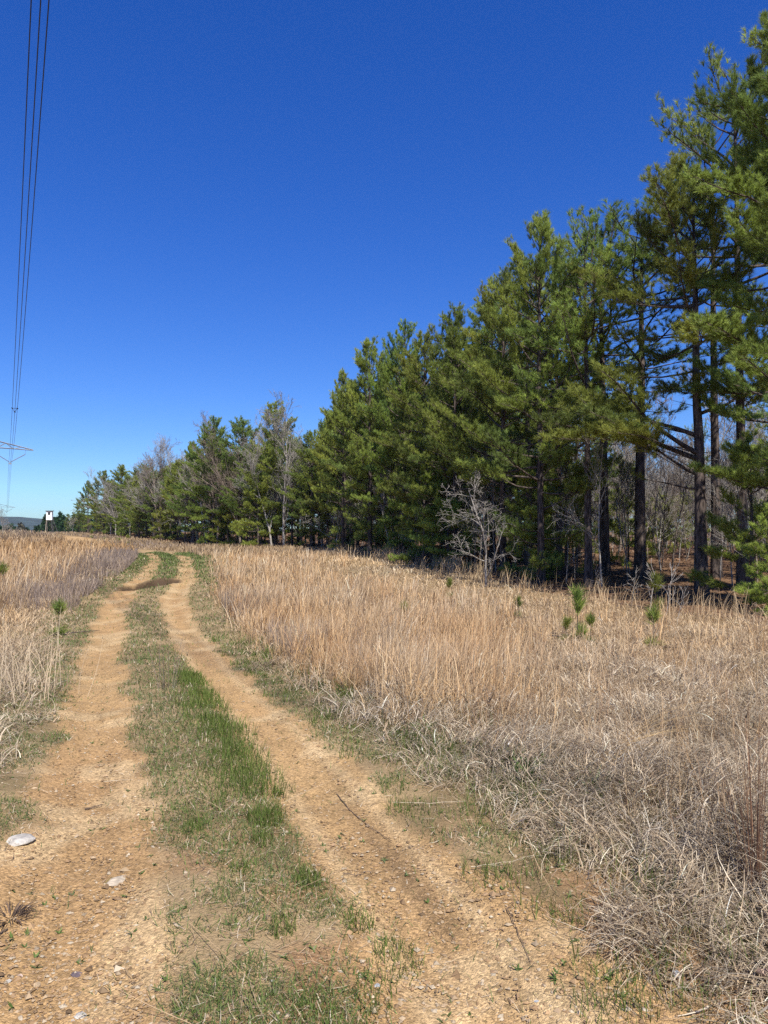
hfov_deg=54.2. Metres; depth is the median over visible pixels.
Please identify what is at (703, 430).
pine tree
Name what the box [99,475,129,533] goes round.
bare tree
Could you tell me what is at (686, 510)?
bare sapling
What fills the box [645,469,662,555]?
bare sapling
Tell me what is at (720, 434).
bare tree
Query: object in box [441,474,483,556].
bare sapling
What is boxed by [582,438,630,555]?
bare sapling
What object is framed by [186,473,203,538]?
pine tree
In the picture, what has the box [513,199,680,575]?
pine tree
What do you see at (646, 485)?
bare sapling
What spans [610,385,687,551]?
bare tree
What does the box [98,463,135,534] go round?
pine tree
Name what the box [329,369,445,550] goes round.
pine tree
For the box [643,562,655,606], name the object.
bare sapling
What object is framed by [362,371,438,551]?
pine tree
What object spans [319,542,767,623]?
edge grass
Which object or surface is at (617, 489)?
bare sapling
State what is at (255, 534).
pine tree
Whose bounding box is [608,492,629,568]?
bare sapling
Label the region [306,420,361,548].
pine tree
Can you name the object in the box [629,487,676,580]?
bare sapling
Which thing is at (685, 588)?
bare sapling
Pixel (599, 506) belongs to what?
bare sapling
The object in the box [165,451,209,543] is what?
pine tree
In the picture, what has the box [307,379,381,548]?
pine tree
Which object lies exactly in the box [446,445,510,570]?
bare sapling
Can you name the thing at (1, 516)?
bare tree
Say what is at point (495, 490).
pine tree
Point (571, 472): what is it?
bare sapling
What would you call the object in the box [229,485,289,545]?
young pine
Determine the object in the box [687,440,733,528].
bare sapling
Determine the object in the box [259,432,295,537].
pine tree
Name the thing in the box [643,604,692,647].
pine seedling
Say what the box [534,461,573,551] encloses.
bare sapling
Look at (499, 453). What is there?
pine tree
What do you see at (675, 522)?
bare sapling
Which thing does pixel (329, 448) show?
pine tree
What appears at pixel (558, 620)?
field grass
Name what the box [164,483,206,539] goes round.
bare tree
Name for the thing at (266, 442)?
pine tree
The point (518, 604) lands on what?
pine seedling
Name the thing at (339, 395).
pine tree
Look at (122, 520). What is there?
pine tree
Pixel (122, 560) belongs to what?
weed thicket
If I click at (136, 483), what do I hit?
pine tree
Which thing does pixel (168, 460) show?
bare tree
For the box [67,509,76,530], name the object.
bare tree
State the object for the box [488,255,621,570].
pine tree
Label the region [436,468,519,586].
bare tree
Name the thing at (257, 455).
bare tree
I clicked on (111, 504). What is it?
pine tree
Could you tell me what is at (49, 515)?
hunting blind
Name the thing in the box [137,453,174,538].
bare tree
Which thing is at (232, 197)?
sky
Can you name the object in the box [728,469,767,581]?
bare sapling
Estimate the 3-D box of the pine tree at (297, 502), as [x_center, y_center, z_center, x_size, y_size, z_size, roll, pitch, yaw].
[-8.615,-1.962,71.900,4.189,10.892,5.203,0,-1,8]
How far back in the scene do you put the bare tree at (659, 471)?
71.90 m
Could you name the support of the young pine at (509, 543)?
on the ground at (12, 786)
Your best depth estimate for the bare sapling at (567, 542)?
24.30 m
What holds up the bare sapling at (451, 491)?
on the ground at (12, 786)
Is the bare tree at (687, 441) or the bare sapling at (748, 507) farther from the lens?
the bare tree at (687, 441)
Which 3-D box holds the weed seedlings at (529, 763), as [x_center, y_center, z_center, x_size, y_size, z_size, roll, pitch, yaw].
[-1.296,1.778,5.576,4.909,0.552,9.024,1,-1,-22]
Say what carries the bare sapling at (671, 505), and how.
on the ground at (12, 786)
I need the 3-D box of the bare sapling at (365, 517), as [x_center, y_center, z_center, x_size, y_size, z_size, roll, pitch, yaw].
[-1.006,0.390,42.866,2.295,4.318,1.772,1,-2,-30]
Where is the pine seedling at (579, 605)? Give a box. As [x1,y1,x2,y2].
[532,584,591,640]
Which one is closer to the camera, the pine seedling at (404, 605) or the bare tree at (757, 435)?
the pine seedling at (404, 605)
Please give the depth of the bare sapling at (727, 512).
29.37 m
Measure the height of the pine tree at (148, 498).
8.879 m
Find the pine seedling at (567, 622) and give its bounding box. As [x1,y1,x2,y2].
[558,614,573,641]
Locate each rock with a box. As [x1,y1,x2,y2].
[6,833,35,846]
[33,981,40,988]
[70,971,81,977]
[74,1011,86,1018]
[107,875,125,885]
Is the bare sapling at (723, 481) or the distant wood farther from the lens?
the distant wood
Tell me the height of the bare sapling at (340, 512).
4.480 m
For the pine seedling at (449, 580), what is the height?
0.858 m
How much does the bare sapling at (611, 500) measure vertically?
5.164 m
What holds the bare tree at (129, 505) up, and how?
on the ground at (12, 786)
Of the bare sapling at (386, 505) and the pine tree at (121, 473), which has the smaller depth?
the bare sapling at (386, 505)
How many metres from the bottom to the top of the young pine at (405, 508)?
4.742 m
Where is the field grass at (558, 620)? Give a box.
[0,546,767,902]
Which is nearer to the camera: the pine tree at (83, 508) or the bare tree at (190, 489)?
the bare tree at (190, 489)
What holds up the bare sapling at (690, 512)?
on the ground at (12, 786)
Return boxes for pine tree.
[64,514,71,529]
[70,502,84,531]
[73,480,98,532]
[81,470,118,533]
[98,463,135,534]
[100,479,118,533]
[106,512,116,532]
[108,475,147,535]
[115,504,130,534]
[119,496,135,531]
[120,463,154,534]
[120,476,147,536]
[123,486,150,536]
[127,494,145,531]
[130,481,158,537]
[135,470,167,539]
[143,466,180,536]
[153,463,189,537]
[154,467,181,535]
[160,459,190,540]
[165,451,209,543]
[166,440,203,540]
[170,475,191,541]
[174,414,238,544]
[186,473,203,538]
[187,476,220,541]
[200,415,272,543]
[202,454,226,542]
[217,453,254,544]
[220,440,274,542]
[231,461,273,543]
[239,400,307,545]
[251,429,289,544]
[255,443,293,545]
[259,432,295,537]
[272,442,316,544]
[274,438,309,545]
[275,429,329,547]
[282,435,307,543]
[283,460,314,545]
[293,464,332,546]
[296,418,341,530]
[297,429,356,549]
[303,403,364,546]
[306,418,374,547]
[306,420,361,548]
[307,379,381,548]
[310,367,378,549]
[312,390,367,550]
[319,408,379,548]
[320,335,402,552]
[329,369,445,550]
[350,318,444,556]
[360,382,414,552]
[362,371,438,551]
[363,503,391,546]
[366,329,475,559]
[390,368,441,547]
[394,368,469,554]
[399,300,515,562]
[400,337,513,556]
[421,263,581,572]
[427,292,574,560]
[446,207,623,583]
[451,284,589,564]
[461,343,531,552]
[468,411,522,553]
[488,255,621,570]
[488,337,572,554]
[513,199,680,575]
[513,204,648,587]
[513,344,647,558]
[519,193,753,578]
[531,150,767,596]
[620,89,767,577]
[648,39,767,588]
[675,9,767,489]
[684,418,708,466]
[717,239,767,316]
[745,362,767,445]
[749,362,767,440]
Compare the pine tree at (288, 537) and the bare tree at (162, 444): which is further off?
the bare tree at (162, 444)
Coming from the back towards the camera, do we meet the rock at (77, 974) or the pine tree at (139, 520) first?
the pine tree at (139, 520)
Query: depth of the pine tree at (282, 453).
61.42 m
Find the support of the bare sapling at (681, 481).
on the ground at (12, 786)
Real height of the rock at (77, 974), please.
0.012 m
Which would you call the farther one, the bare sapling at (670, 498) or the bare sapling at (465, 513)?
the bare sapling at (670, 498)
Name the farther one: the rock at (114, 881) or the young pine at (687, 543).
the young pine at (687, 543)
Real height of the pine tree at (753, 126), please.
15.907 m
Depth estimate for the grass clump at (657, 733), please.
4.78 m
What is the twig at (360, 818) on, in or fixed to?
on the dirt track
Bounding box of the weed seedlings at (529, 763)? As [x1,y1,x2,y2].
[3,691,761,1023]
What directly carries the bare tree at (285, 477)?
on the ground at (12, 786)
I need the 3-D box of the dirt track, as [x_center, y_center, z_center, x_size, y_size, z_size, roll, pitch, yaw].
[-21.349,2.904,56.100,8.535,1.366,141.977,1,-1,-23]
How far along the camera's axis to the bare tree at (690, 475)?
60.83 m
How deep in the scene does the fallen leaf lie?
2.64 m
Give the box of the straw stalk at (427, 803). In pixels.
[397,801,460,803]
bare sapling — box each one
[335,489,356,531]
[346,487,380,553]
[360,470,399,552]
[373,456,398,551]
[392,458,418,547]
[433,461,464,534]
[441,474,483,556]
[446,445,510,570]
[452,482,487,533]
[457,451,514,564]
[457,497,490,572]
[460,472,490,565]
[499,491,528,573]
[511,428,597,570]
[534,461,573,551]
[544,441,598,551]
[546,477,595,579]
[550,407,637,589]
[555,495,602,582]
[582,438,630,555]
[583,491,608,568]
[591,503,621,560]
[592,564,602,593]
[593,480,632,517]
[605,452,665,581]
[608,449,646,573]
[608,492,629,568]
[615,439,669,528]
[622,431,686,567]
[623,567,640,604]
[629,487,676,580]
[632,420,721,573]
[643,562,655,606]
[645,460,671,543]
[645,464,673,529]
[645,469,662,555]
[645,482,663,556]
[646,466,674,556]
[647,430,706,567]
[653,466,693,556]
[654,469,675,544]
[655,561,680,614]
[656,468,710,545]
[661,486,693,560]
[665,468,692,553]
[672,480,709,565]
[673,468,710,559]
[673,499,687,549]
[673,586,688,616]
[677,477,725,545]
[679,473,693,557]
[684,444,759,560]
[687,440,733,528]
[689,452,748,521]
[692,454,767,580]
[705,455,736,584]
[706,477,736,553]
[721,469,767,576]
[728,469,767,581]
[747,429,767,543]
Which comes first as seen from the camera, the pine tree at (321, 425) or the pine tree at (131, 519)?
the pine tree at (321, 425)
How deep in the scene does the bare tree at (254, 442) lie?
73.14 m
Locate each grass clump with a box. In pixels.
[599,699,764,764]
[691,701,767,906]
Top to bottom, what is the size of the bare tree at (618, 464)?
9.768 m
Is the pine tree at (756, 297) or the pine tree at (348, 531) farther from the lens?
the pine tree at (348, 531)
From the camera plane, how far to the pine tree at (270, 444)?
66.28 m
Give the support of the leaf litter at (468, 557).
on the ground at (12, 786)
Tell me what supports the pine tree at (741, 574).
on the ground at (12, 786)
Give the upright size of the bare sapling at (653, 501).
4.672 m
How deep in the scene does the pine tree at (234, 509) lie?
66.11 m
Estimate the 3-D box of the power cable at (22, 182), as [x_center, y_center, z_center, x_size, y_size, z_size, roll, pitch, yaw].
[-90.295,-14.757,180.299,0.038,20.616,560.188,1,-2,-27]
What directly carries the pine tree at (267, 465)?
on the ground at (12, 786)
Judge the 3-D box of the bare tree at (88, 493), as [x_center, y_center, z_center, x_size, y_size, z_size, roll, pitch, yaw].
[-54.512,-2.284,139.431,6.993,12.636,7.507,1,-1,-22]
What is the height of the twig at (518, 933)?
0.020 m
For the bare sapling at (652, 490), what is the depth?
45.94 m
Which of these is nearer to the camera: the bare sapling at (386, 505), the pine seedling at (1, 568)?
the pine seedling at (1, 568)
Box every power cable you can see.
[7,0,31,493]
[7,0,40,507]
[7,0,49,511]
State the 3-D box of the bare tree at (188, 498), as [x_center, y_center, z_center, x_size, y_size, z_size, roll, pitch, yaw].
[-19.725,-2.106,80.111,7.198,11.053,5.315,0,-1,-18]
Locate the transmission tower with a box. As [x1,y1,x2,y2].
[0,441,32,463]
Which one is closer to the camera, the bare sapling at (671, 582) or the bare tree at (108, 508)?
the bare sapling at (671, 582)
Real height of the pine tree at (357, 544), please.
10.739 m
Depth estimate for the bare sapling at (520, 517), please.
27.25 m
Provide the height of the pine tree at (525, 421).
12.254 m
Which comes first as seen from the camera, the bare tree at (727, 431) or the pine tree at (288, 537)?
the bare tree at (727, 431)
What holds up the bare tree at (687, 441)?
on the ground at (12, 786)
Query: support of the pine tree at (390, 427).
on the ground at (12, 786)
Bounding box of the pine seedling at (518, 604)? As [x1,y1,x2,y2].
[512,594,541,618]
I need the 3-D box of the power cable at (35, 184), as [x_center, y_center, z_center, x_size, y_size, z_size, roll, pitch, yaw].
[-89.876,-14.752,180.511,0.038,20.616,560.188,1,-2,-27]
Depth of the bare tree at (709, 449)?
40.65 m
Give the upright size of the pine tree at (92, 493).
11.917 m
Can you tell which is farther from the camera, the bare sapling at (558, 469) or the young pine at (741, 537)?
the bare sapling at (558, 469)
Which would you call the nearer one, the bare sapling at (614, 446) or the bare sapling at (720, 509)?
the bare sapling at (720, 509)
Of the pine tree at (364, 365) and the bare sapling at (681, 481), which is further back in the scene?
the pine tree at (364, 365)
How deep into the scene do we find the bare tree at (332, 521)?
49.71 m
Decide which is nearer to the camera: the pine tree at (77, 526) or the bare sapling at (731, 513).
the bare sapling at (731, 513)
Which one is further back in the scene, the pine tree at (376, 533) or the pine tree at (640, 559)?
the pine tree at (376, 533)
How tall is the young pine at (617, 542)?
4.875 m
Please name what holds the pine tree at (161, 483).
on the ground at (12, 786)
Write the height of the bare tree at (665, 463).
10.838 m
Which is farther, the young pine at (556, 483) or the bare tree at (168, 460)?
the bare tree at (168, 460)
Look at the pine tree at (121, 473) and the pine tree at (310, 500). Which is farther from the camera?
the pine tree at (121, 473)
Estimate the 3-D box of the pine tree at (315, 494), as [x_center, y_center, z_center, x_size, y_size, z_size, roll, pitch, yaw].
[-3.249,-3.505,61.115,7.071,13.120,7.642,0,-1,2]
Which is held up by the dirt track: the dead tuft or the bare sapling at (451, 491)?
the dead tuft
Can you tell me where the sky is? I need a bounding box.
[0,0,767,529]
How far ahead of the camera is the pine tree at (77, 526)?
161.84 m
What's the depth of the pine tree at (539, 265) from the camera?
24.21 m
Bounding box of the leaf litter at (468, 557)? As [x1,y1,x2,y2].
[98,532,767,622]
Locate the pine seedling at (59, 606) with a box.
[46,596,97,635]
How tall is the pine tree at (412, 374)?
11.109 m
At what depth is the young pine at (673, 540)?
51.33 m
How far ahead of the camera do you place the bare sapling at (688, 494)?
24.66 m
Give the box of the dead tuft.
[0,898,39,928]
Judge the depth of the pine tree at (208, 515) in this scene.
74.61 m
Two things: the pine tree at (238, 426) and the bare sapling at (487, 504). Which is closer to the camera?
the bare sapling at (487, 504)
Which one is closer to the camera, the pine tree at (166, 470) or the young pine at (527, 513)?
the young pine at (527, 513)
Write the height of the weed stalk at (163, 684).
0.675 m
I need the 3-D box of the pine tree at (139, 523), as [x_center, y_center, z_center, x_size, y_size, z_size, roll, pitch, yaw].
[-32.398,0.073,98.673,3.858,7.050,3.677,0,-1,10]
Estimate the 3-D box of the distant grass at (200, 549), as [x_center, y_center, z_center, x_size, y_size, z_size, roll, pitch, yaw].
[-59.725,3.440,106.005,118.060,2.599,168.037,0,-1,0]
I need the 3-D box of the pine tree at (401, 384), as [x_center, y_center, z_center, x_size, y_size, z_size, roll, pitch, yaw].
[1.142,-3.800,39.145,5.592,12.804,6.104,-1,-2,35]
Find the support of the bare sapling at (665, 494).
on the ground at (12, 786)
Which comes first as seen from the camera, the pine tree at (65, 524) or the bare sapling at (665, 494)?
the bare sapling at (665, 494)
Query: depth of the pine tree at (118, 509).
111.98 m
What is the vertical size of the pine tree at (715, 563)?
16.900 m
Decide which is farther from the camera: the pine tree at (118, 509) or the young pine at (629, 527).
the pine tree at (118, 509)
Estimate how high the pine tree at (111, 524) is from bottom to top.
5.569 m
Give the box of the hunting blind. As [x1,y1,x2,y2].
[45,511,57,532]
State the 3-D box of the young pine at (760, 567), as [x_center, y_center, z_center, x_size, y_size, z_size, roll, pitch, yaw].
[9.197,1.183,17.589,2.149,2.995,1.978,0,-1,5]
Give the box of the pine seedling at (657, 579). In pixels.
[615,569,666,609]
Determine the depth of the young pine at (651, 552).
36.18 m
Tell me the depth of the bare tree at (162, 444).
96.05 m
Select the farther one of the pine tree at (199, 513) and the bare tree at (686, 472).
the pine tree at (199, 513)
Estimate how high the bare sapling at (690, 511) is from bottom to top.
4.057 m
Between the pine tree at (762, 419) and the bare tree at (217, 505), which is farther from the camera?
the bare tree at (217, 505)
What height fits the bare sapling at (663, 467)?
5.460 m
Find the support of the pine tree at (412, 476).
on the ground at (12, 786)
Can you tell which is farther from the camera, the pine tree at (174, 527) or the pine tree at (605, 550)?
the pine tree at (174, 527)
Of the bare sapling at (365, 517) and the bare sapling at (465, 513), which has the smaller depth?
the bare sapling at (465, 513)
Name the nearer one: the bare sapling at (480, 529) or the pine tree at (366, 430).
the bare sapling at (480, 529)
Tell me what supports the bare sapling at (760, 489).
on the ground at (12, 786)
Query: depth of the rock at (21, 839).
4.00 m
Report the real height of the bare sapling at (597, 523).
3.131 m
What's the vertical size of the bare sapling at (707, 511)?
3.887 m
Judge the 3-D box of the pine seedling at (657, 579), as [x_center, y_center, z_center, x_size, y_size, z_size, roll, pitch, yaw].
[6.378,2.065,18.556,1.328,1.373,0.853,-1,-2,26]
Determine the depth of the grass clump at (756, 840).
3.18 m
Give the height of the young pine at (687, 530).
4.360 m
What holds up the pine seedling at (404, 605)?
on the ground at (12, 786)
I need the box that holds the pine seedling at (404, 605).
[400,601,409,610]
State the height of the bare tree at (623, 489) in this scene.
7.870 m
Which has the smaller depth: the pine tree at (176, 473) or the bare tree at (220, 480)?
the bare tree at (220, 480)
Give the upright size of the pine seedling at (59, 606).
1.063 m
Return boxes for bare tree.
[0,510,9,530]
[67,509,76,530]
[71,467,102,517]
[88,477,123,534]
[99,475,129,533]
[118,462,161,523]
[120,475,143,534]
[133,435,174,519]
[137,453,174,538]
[145,434,188,538]
[151,436,179,535]
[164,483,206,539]
[168,450,232,542]
[173,452,219,543]
[189,428,253,543]
[190,425,257,543]
[193,410,232,541]
[230,411,267,541]
[230,425,298,545]
[256,390,311,544]
[299,475,363,544]
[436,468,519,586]
[608,441,654,538]
[608,442,635,549]
[609,433,664,532]
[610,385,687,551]
[632,435,679,544]
[646,430,704,545]
[646,441,676,545]
[659,436,692,516]
[667,358,765,548]
[669,436,710,544]
[670,443,710,538]
[677,430,736,540]
[705,415,760,513]
[709,404,767,546]
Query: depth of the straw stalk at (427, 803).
4.54 m
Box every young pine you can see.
[149,507,174,540]
[207,493,241,544]
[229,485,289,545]
[387,463,452,563]
[409,496,483,568]
[497,464,568,579]
[506,496,555,560]
[524,438,600,580]
[608,458,657,566]
[612,503,633,546]
[646,488,676,557]
[653,510,687,548]
[655,495,693,546]
[678,479,710,549]
[683,423,767,605]
[732,501,767,616]
[748,472,767,561]
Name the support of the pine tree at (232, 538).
on the ground at (12, 786)
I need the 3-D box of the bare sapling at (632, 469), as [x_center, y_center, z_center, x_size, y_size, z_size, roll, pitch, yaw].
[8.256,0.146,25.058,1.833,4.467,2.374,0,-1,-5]
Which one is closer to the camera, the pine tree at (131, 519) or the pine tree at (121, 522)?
the pine tree at (131, 519)
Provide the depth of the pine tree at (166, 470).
94.74 m
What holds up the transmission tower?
on the ground at (12, 786)
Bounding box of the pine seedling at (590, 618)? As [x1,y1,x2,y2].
[568,609,599,644]
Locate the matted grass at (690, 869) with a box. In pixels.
[0,565,767,1023]
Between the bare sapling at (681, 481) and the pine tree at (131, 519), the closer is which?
the bare sapling at (681, 481)
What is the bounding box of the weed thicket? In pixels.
[0,546,419,661]
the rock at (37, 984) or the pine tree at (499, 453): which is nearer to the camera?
the rock at (37, 984)
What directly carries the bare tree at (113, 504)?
on the ground at (12, 786)
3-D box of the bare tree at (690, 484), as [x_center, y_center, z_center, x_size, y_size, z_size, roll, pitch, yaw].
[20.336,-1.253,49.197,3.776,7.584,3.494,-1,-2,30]
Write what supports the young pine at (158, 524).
on the ground at (12, 786)
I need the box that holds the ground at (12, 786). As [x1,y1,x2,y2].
[0,532,767,1023]
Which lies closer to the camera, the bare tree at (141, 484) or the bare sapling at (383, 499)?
the bare sapling at (383, 499)
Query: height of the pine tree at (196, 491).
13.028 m
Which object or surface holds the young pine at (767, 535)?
on the ground at (12, 786)
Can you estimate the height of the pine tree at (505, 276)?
11.872 m
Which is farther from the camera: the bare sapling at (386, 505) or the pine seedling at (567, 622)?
the bare sapling at (386, 505)
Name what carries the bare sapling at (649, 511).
on the ground at (12, 786)
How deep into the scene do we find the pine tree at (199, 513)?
80.04 m
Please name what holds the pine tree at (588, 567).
on the ground at (12, 786)
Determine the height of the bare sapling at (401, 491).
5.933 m
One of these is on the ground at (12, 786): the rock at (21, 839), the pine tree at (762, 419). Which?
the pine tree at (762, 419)
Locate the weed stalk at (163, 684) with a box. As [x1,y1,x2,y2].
[146,633,188,689]
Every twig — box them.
[337,794,391,840]
[506,906,530,962]
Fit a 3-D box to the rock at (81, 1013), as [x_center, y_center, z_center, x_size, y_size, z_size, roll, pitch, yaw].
[-1.051,1.746,2.599,0.044,0.022,0.028,0,-1,6]
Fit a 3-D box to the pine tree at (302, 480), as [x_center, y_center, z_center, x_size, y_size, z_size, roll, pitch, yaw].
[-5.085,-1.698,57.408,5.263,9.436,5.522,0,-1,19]
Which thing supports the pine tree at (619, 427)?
on the ground at (12, 786)
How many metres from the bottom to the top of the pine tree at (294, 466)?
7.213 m
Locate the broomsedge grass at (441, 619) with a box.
[0,536,767,741]
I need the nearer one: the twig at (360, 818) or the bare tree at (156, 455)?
the twig at (360, 818)
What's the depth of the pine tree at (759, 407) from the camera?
40.94 m
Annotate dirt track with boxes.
[0,535,720,1023]
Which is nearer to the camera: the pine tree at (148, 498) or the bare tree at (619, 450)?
the bare tree at (619, 450)
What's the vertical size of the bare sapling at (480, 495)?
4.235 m
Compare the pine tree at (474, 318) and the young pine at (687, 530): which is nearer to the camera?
the pine tree at (474, 318)
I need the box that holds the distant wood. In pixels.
[0,511,109,532]
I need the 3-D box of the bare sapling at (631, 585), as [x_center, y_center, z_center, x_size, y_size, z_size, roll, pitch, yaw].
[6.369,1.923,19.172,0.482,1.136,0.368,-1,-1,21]
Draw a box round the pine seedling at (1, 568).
[0,559,9,591]
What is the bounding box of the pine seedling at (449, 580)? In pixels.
[445,577,453,595]
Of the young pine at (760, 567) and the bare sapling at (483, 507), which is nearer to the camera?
the young pine at (760, 567)
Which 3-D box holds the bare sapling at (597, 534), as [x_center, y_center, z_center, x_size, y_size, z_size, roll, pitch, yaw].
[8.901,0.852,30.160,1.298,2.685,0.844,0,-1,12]
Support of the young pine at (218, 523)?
on the ground at (12, 786)
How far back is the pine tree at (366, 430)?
46.13 m
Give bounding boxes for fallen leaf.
[756,967,767,976]
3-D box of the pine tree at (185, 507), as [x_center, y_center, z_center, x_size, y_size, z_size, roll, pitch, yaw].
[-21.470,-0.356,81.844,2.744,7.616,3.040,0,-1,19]
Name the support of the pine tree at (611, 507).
on the ground at (12, 786)
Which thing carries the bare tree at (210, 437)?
on the ground at (12, 786)
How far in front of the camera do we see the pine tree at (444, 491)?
36.83 m
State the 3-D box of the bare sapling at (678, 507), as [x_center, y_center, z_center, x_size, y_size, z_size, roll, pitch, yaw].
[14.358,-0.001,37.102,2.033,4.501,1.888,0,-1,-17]
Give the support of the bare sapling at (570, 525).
on the ground at (12, 786)
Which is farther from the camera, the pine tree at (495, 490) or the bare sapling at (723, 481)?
the pine tree at (495, 490)
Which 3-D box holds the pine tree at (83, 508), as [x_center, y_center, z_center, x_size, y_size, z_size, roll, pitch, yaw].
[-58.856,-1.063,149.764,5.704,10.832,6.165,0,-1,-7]
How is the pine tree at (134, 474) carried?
on the ground at (12, 786)
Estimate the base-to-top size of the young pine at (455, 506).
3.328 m
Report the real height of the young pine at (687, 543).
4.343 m
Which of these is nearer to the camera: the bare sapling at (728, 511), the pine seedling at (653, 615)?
the pine seedling at (653, 615)
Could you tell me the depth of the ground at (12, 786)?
4.39 m
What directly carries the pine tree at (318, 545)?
on the ground at (12, 786)
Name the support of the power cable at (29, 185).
hanging from the transmission tower
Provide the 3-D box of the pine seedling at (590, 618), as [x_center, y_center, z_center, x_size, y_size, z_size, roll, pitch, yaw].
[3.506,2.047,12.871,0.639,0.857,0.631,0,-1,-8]
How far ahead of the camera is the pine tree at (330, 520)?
57.71 m
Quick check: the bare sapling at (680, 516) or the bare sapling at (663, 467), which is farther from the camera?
the bare sapling at (680, 516)
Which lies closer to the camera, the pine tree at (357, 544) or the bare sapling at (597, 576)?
the bare sapling at (597, 576)
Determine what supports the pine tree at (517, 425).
on the ground at (12, 786)
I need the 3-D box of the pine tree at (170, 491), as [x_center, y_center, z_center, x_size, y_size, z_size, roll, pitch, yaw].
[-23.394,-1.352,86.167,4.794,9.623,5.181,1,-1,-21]
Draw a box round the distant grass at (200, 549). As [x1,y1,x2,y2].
[0,529,369,593]
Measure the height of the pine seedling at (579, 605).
1.458 m
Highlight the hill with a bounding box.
[0,517,732,531]
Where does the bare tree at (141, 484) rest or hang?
on the ground at (12, 786)
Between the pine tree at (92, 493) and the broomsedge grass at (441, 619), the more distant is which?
the pine tree at (92, 493)
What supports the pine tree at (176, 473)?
on the ground at (12, 786)
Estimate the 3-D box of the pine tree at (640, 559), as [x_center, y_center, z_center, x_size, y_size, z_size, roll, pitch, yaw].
[8.499,-4.097,25.991,8.245,13.191,7.246,1,-2,-36]
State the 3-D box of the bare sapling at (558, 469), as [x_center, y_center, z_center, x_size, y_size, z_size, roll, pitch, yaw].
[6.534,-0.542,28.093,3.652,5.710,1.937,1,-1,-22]
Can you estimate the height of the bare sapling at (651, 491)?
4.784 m

